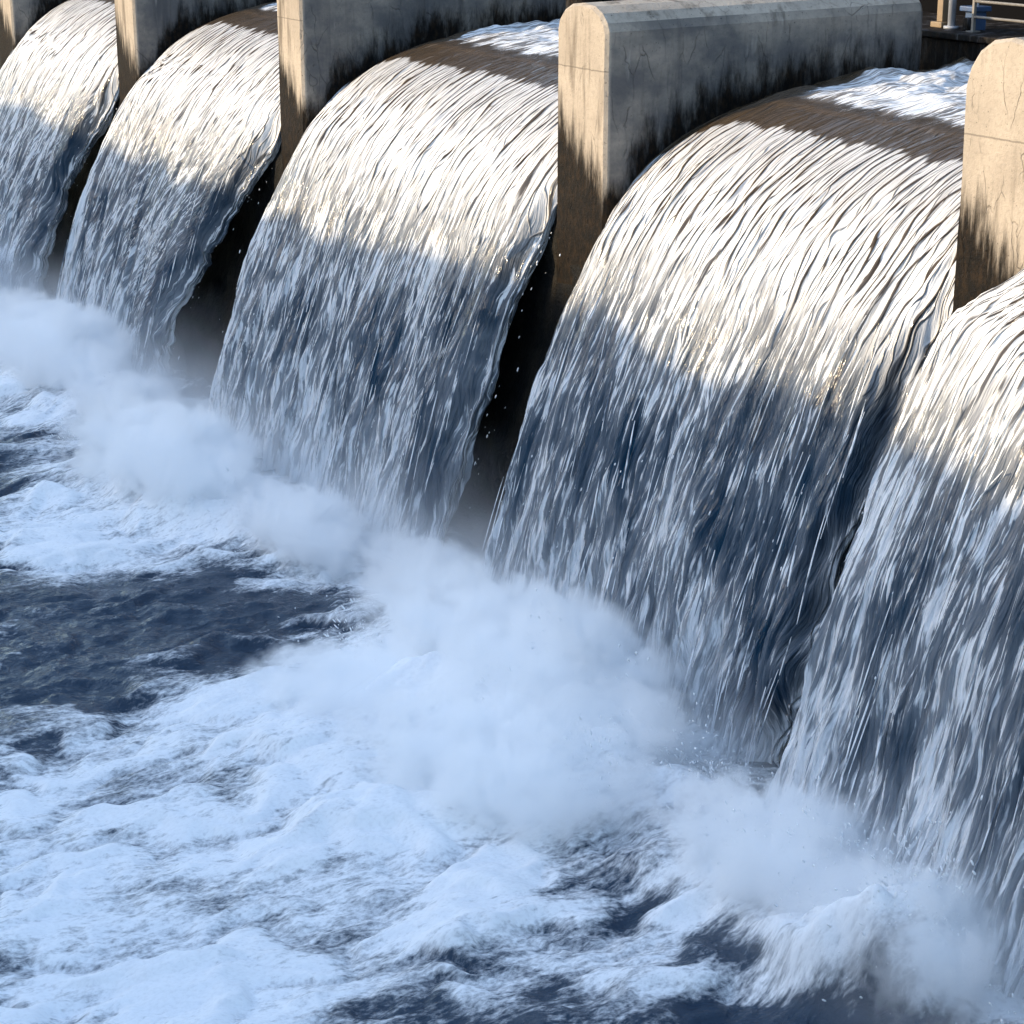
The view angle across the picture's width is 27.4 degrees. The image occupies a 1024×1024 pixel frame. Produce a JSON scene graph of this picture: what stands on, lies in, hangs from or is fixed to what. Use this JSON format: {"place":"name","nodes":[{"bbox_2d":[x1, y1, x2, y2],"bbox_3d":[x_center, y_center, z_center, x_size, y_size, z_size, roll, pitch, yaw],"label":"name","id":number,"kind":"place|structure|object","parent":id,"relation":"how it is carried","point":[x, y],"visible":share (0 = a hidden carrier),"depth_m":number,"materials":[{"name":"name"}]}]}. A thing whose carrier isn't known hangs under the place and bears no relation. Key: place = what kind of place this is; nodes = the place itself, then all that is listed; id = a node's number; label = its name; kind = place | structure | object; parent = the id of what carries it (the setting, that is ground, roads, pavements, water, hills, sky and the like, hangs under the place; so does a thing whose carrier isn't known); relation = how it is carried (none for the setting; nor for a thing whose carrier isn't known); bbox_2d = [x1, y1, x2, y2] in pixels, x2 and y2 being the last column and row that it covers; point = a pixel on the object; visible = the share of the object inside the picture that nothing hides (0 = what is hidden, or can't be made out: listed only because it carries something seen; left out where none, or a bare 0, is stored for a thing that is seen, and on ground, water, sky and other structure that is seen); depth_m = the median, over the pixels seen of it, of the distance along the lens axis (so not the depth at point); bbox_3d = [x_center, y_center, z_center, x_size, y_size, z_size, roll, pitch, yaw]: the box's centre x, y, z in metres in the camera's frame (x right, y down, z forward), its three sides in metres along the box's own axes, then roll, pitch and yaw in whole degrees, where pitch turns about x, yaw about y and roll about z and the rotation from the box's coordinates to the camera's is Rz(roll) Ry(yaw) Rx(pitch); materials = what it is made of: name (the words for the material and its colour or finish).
{"place":"outdoors","nodes":[
{"label":"outdoors","id":0,"kind":"place"},
{"bbox_2d":[0,287,1023,1023],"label":"tail water","id":1,"kind":"structure","parent":0,"point":[226,797],"depth_m":17.21,"materials":[{"name":"white liquid"}]},
{"bbox_2d":[0,61,844,579],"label":"weir","id":2,"kind":"object","parent":1,"relation":"in","point":[202,321],"visible":0.05,"depth_m":24.29,"materials":[{"name":"black concrete"}]},
{"bbox_2d":[0,0,66,67],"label":"concrete pier","id":3,"kind":"structure","parent":2,"relation":"on","point":[19,19],"depth_m":40.60,"materials":[{"name":"grey concrete"}]},
{"bbox_2d":[0,0,119,302],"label":"cascade","id":4,"kind":"object","parent":2,"relation":"on","point":[59,87],"visible":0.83,"depth_m":37.12,"materials":[{"name":"white liquid"}]},
{"bbox_2d":[49,1,280,376],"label":"cascade","id":5,"kind":"object","parent":2,"relation":"on","point":[190,145],"visible":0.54,"depth_m":32.08,"materials":[{"name":"white liquid"}]},
{"bbox_2d":[114,0,276,104],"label":"concrete pier","id":6,"kind":"structure","parent":2,"relation":"on","point":[149,33],"depth_m":34.61,"materials":[{"name":"grey concrete"}]},
{"bbox_2d":[206,19,559,560],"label":"cascade","id":7,"kind":"object","parent":2,"relation":"on","point":[413,199],"visible":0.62,"depth_m":25.40,"materials":[{"name":"white liquid"}]},
{"bbox_2d":[277,0,565,171],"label":"concrete pier","id":8,"kind":"structure","parent":2,"relation":"on","point":[329,50],"depth_m":28.91,"materials":[{"name":"grey concrete"}]},
{"bbox_2d":[476,57,974,768],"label":"cascade","id":9,"kind":"object","parent":2,"relation":"on","point":[764,287],"visible":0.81,"depth_m":19.51,"materials":[{"name":"white liquid"}]},
{"bbox_2d":[556,0,922,298],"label":"concrete pier","id":10,"kind":"structure","parent":2,"relation":"on","point":[642,84],"depth_m":22.32,"materials":[{"name":"grey concrete"}]},
{"bbox_2d":[566,0,988,69],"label":"retaining wall","id":11,"kind":"structure","parent":2,"relation":"on","point":[937,53],"depth_m":24.16,"materials":[{"name":"concrete"}]},
{"bbox_2d":[609,0,1023,43],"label":"walkway","id":12,"kind":"structure","parent":11,"relation":"on","point":[994,30],"depth_m":24.20,"materials":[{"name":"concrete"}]},
{"bbox_2d":[943,0,958,28],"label":"standing pipe","id":13,"kind":"object","parent":12,"relation":"on","point":[951,14],"visible":1,"depth_m":24.43,"materials":[{"name":"silver metal"}]},
{"bbox_2d":[960,3,991,30],"bbox_3d":[5.316,-5.823,24.225,0.360,0.521,0.260,-9,20,-27],"label":"valve cabinet","id":14,"kind":"object","parent":12,"relation":"on","point":[982,10],"visible":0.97,"depth_m":24.20,"materials":[{"name":"blue metal"}]},
{"bbox_2d":[965,0,1023,32],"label":"metal railing","id":15,"kind":"object","parent":12,"relation":"on","point":[974,16],"visible":1,"depth_m":23.79,"materials":[{"name":"metal"}]},
{"bbox_2d":[765,268,1023,1012],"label":"cascade","id":16,"kind":"object","parent":2,"relation":"on","point":[937,547],"visible":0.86,"depth_m":15.81,"materials":[{"name":"white liquid"}]},
{"bbox_2d":[953,37,1023,312],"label":"concrete pier","id":17,"kind":"structure","parent":2,"relation":"on","point":[990,247],"depth_m":16.77,"materials":[{"name":"beige concrete"}]},
{"bbox_2d":[2,108,1022,1023],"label":"spray","id":18,"kind":"object","parent":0,"point":[788,848],"visible":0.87,"depth_m":17.51,"materials":[{"name":"white liquid"}]},
{"bbox_2d":[930,0,948,27],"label":"steel column","id":19,"kind":"structure","parent":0,"point":[942,15],"depth_m":24.63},
{"bbox_2d":[919,0,1023,19],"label":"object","id":20,"kind":"structure","parent":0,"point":[1008,12],"depth_m":26.06,"materials":[{"name":"grey metal"}]}
]}

